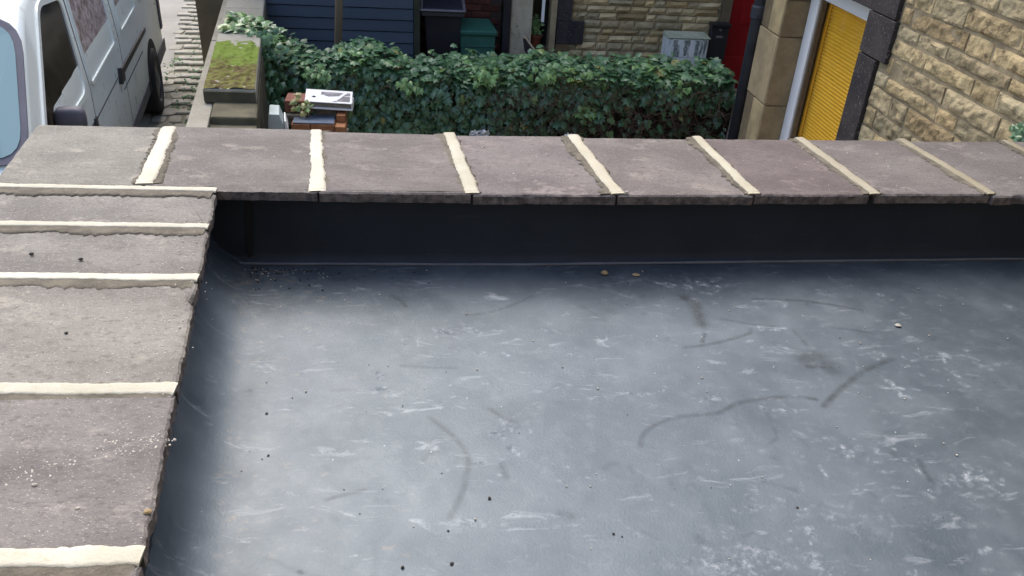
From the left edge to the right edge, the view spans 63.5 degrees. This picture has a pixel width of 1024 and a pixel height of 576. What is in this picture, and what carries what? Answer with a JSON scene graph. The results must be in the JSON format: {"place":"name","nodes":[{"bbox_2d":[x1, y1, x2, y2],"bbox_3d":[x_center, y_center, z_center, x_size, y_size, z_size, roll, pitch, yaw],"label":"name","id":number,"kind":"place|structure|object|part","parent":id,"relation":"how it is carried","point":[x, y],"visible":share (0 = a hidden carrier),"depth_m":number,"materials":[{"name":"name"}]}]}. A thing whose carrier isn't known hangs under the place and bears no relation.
{"place":"outdoors","nodes":[
{"label":"outdoors","id":0,"kind":"place"},
{"bbox_2d":[139,0,194,126],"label":"road","id":1,"kind":"structure","parent":0,"point":[170,10],"depth_m":11.90,"materials":[{"name":"grey asphalt"}]},
{"bbox_2d":[0,0,165,174],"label":"van","id":2,"kind":"object","parent":1,"relation":"on","point":[80,62],"visible":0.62,"depth_m":5.48,"materials":[{"name":"white paint"}]},
{"bbox_3d":[-2.758,-1.329,4.957,0.071,0.624,1.221,-5,31,-14],"label":"door window","id":3,"kind":"part","parent":2,"relation":"part of","materials":[{"name":"black glass"}]},
{"bbox_3d":[-3.102,-1.994,6.092,0.070,0.605,1.204,-5,31,-14],"label":"side window","id":4,"kind":"part","parent":2,"relation":"part of","materials":[{"name":"grey glass"}]},
{"bbox_2d":[143,0,203,127],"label":"sett paving","id":5,"kind":"structure","parent":0,"point":[187,44],"depth_m":9.92,"materials":[{"name":"stone"}]},
{"bbox_2d":[162,35,203,124],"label":"lane weeds","id":6,"kind":"object","parent":5,"relation":"on","point":[166,79],"visible":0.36,"depth_m":9.65,"materials":[{"name":"green plant"}]},
{"bbox_2d":[142,193,1023,575],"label":"flat roof","id":7,"kind":"structure","parent":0,"point":[768,319],"depth_m":2.26,"materials":[{"name":"rubber"}]},
{"bbox_2d":[0,125,1023,575],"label":"parapet","id":8,"kind":"structure","parent":7,"relation":"on","point":[114,207],"depth_m":2.52,"materials":[{"name":"concrete"}]},
{"bbox_2d":[143,508,151,514],"bbox_3d":[-0.633,0.388,1.437,0.013,0.008,0.014,19,34,24],"label":"pebble","id":9,"kind":"object","parent":8,"relation":"on","point":[147,511],"visible":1,"depth_m":1.43,"materials":[{"name":"beige stone"}]},
{"bbox_2d":[3,134,1020,530],"bbox_3d":[0.350,-0.064,2.321,3.588,0.005,2.017,0,31,-6],"label":"pale grit","id":10,"kind":"object","parent":8,"relation":"on","point":[161,358],"visible":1,"depth_m":1.60,"materials":[{"name":"beige gravel"}]},
{"bbox_2d":[241,267,943,568],"bbox_3d":[0.611,0.330,2.231,2.898,0.006,1.574,0,31,-6],"label":"dark grit","id":11,"kind":"object","parent":7,"relation":"on","point":[489,498],"visible":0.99,"depth_m":2.69,"materials":[{"name":"black gravel"}]},
{"bbox_2d":[244,269,1008,559],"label":"roof crumbs","id":12,"kind":"object","parent":7,"relation":"on","point":[533,340],"visible":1,"depth_m":2.47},
{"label":"ground","id":13,"kind":"structure","parent":0,"visible":0},
{"bbox_2d":[186,0,268,128],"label":"garden wall","id":14,"kind":"structure","parent":13,"relation":"on","point":[231,90],"depth_m":6.12,"materials":[{"name":"stone"}]},
{"bbox_2d":[268,105,288,128],"bbox_3d":[-1.754,-1.015,6.286,0.141,0.705,0.236,-4,31,-13],"label":"pale block","id":15,"kind":"object","parent":13,"relation":"on","point":[277,119],"depth_m":6.06,"materials":[{"name":"grey concrete"}]},
{"bbox_2d":[334,0,342,51],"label":"wooden post","id":16,"kind":"object","parent":13,"relation":"on","point":[338,21],"visible":0.27,"depth_m":7.76,"materials":[{"name":"grey wood"}]},
{"bbox_2d":[266,0,419,58],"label":"shed","id":17,"kind":"structure","parent":13,"relation":"on","point":[396,22],"depth_m":8.79,"materials":[{"name":"blue wood"}]},
{"bbox_2d":[420,0,465,59],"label":"wheelie bin","id":18,"kind":"object","parent":13,"relation":"on","point":[442,24],"visible":0.6,"depth_m":8.95,"materials":[{"name":"black plastic"}]},
{"bbox_2d":[420,0,501,57],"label":"brick wall","id":19,"kind":"structure","parent":13,"relation":"on","point":[490,10],"depth_m":9.68,"materials":[{"name":"red brick"}]},
{"bbox_2d":[195,0,754,117],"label":"terraced house","id":20,"kind":"structure","parent":13,"relation":"on","point":[595,28],"depth_m":9.48,"materials":[{"name":"sandstone"},{"name":"brick"},{"name":"slate"}]},
{"bbox_2d":[501,0,510,53],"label":"downpipe","id":21,"kind":"object","parent":20,"relation":"attached to","point":[505,26],"depth_m":9.18,"materials":[{"name":"black plastic"}]},
{"bbox_2d":[523,36,534,54],"bbox_3d":[0.224,-2.648,9.207,0.234,0.310,0.025,0,31,-6],"label":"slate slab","id":22,"kind":"object","parent":20,"relation":"attached to","point":[528,45],"depth_m":9.17,"materials":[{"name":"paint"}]},
{"bbox_2d":[531,14,543,46],"bbox_3d":[0.268,-2.953,9.474,0.200,0.353,0.174,-17,36,-31],"label":"plant pot","id":23,"kind":"object","parent":20,"relation":"on","point":[536,35],"visible":0.89,"depth_m":9.46,"materials":[{"name":"ceramic"}]},
{"bbox_2d":[540,0,548,44],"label":"window frame","id":24,"kind":"structure","parent":20,"relation":"in","point":[543,40],"depth_m":9.52,"materials":[{"name":"white plastic"}]},
{"bbox_2d":[659,30,710,65],"bbox_3d":[1.974,-2.663,9.549,0.505,0.544,0.248,0,31,-6],"label":"meter box","id":25,"kind":"object","parent":20,"relation":"attached to","point":[687,45],"visible":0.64,"depth_m":9.39,"materials":[{"name":"white plastic"}]},
{"bbox_2d":[673,58,696,65],"bbox_3d":[1.986,-2.508,9.513,0.420,0.275,0.011,0,31,-6],"label":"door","id":26,"kind":"structure","parent":25,"relation":"in","point":[692,60],"depth_m":9.45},
{"bbox_2d":[669,39,706,57],"bbox_3d":[1.999,-2.719,9.389,0.420,0.195,0.011,0,31,-6],"label":"door","id":27,"kind":"structure","parent":25,"relation":"in","point":[692,43],"depth_m":9.38,"materials":[{"name":"white plastic"}]},
{"bbox_2d":[706,21,731,60],"bbox_3d":[2.370,-2.845,9.547,0.228,0.425,0.136,0,31,-6],"label":"post box","id":28,"kind":"object","parent":20,"relation":"attached to","point":[718,32],"visible":0.91,"depth_m":9.50,"materials":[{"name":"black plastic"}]},
{"bbox_2d":[722,0,754,88],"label":"door","id":29,"kind":"structure","parent":20,"relation":"in","point":[740,19],"depth_m":9.66,"materials":[{"name":"red paint"}]},
{"bbox_2d":[217,11,737,139],"bbox_3d":[-0.199,-1.786,7.757,4.841,1.362,0.926,0,31,-6],"label":"ivy hedge","id":30,"kind":"object","parent":13,"relation":"on","point":[394,90],"visible":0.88,"depth_m":7.66,"materials":[{"name":"green plant"}]},
{"bbox_2d":[469,129,489,135],"bbox_3d":[-0.308,-1.412,7.662,0.207,0.129,0.088,0,31,-6],"label":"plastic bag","id":31,"kind":"object","parent":30,"relation":"in","point":[476,133],"visible":0.58,"depth_m":7.65,"materials":[{"name":"grey plastic"}]},
{"bbox_2d":[459,18,496,57],"bbox_3d":[-0.415,-2.578,9.453,0.425,0.909,0.505,0,31,-6],"label":"green bin","id":32,"kind":"object","parent":13,"relation":"on","point":[478,34],"visible":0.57,"depth_m":9.13,"materials":[{"name":"plastic"}]},
{"bbox_2d":[738,0,1023,141],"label":"stone house","id":33,"kind":"structure","parent":13,"relation":"on","point":[909,70],"depth_m":5.18,"materials":[{"name":"stone"}]},
{"bbox_2d":[727,0,765,139],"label":"drainpipe","id":34,"kind":"object","parent":33,"relation":"attached to","point":[757,11],"visible":0.75,"depth_m":7.32,"materials":[{"name":"black metal"}]},
{"bbox_2d":[779,0,871,139],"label":"door frame","id":35,"kind":"structure","parent":33,"relation":"in","point":[817,9],"depth_m":6.70,"materials":[{"name":"white plastic"}]},
{"bbox_2d":[1008,120,1023,141],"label":"plant","id":36,"kind":"object","parent":33,"relation":"attached to","point":[1017,132],"depth_m":3.95,"materials":[{"name":"green plant"}]},
{"bbox_3d":[-1.769,-1.394,6.804,0.145,0.058,0.200,0,31,-6],"label":"brick","id":37,"kind":"object","parent":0,"visible":0},
{"bbox_2d":[286,112,311,118],"bbox_3d":[-1.744,-1.435,6.777,0.190,0.037,0.210,0,31,-6],"label":"brick","id":38,"kind":"object","parent":37,"relation":"on","point":[290,115],"visible":0.41,"depth_m":6.69,"materials":[{"name":"brick"}]},
{"bbox_2d":[284,93,313,112],"bbox_3d":[-1.740,-1.521,6.785,0.220,0.097,0.210,0,31,-6],"label":"brick","id":39,"kind":"object","parent":38,"relation":"on","point":[289,97],"visible":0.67,"depth_m":6.70,"materials":[{"name":"red brick"}]},
{"bbox_3d":[-1.606,-1.053,6.949,0.482,0.520,0.290,0,31,-6],"label":"brick pillar","id":40,"kind":"object","parent":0,"visible":0},
{"bbox_2d":[291,121,310,129],"bbox_3d":[-1.695,-1.323,6.679,0.145,0.070,0.200,0,31,-6],"label":"brick","id":41,"kind":"object","parent":40,"relation":"on","point":[300,126],"visible":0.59,"depth_m":6.59,"materials":[{"name":"brown brick"}]},
{"bbox_2d":[310,118,336,131],"bbox_3d":[-1.524,-1.323,6.698,0.190,0.070,0.200,0,31,-6],"label":"brick","id":42,"kind":"object","parent":40,"relation":"on","point":[329,127],"visible":0.53,"depth_m":6.61,"materials":[{"name":"brown brick"}]},
{"bbox_2d":[292,115,335,123],"bbox_3d":[-1.594,-1.361,6.671,0.325,0.010,0.195,0,31,-6],"label":"slate piece","id":43,"kind":"object","parent":42,"relation":"on","point":[320,119],"visible":0.97,"depth_m":6.65,"materials":[{"name":"stone"}]},
{"bbox_2d":[289,92,313,116],"bbox_3d":[-1.685,-1.482,6.635,0.208,0.182,0.156,0,31,-6],"label":"plant","id":44,"kind":"object","parent":43,"relation":"on","point":[307,106],"visible":1,"depth_m":6.62,"materials":[{"name":"green plant"}]},
{"bbox_2d":[315,109,337,114],"bbox_3d":[-1.529,-1.435,6.836,0.170,0.123,0.130,0,31,-6],"label":"brick","id":45,"kind":"object","parent":40,"relation":"on","point":[324,112],"visible":0.22,"depth_m":6.76,"materials":[{"name":"brown brick"}]},
{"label":"brick","id":46,"kind":"object","parent":45,"relation":"on","visible":0},
{"bbox_2d":[305,89,353,110],"bbox_3d":[-1.480,-1.524,6.701,0.377,0.126,0.162,0,31,-6],"label":"white panel","id":47,"kind":"object","parent":46,"relation":"on","point":[331,100],"visible":0.98,"depth_m":6.67,"materials":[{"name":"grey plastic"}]},
{"bbox_2d":[335,117,347,131],"bbox_3d":[-1.385,-1.320,6.715,0.080,0.063,0.240,0,31,-6],"label":"brick","id":48,"kind":"object","parent":40,"relation":"on","point":[340,126],"visible":0.67,"depth_m":6.62,"materials":[{"name":"orange brick"}]},
{"bbox_2d":[336,110,346,121],"bbox_3d":[-1.390,-1.415,6.752,0.072,0.057,0.200,0,31,-6],"label":"brick","id":49,"kind":"object","parent":48,"relation":"on","point":[341,115],"visible":0.81,"depth_m":6.67,"materials":[{"name":"orange brick"}]}
]}

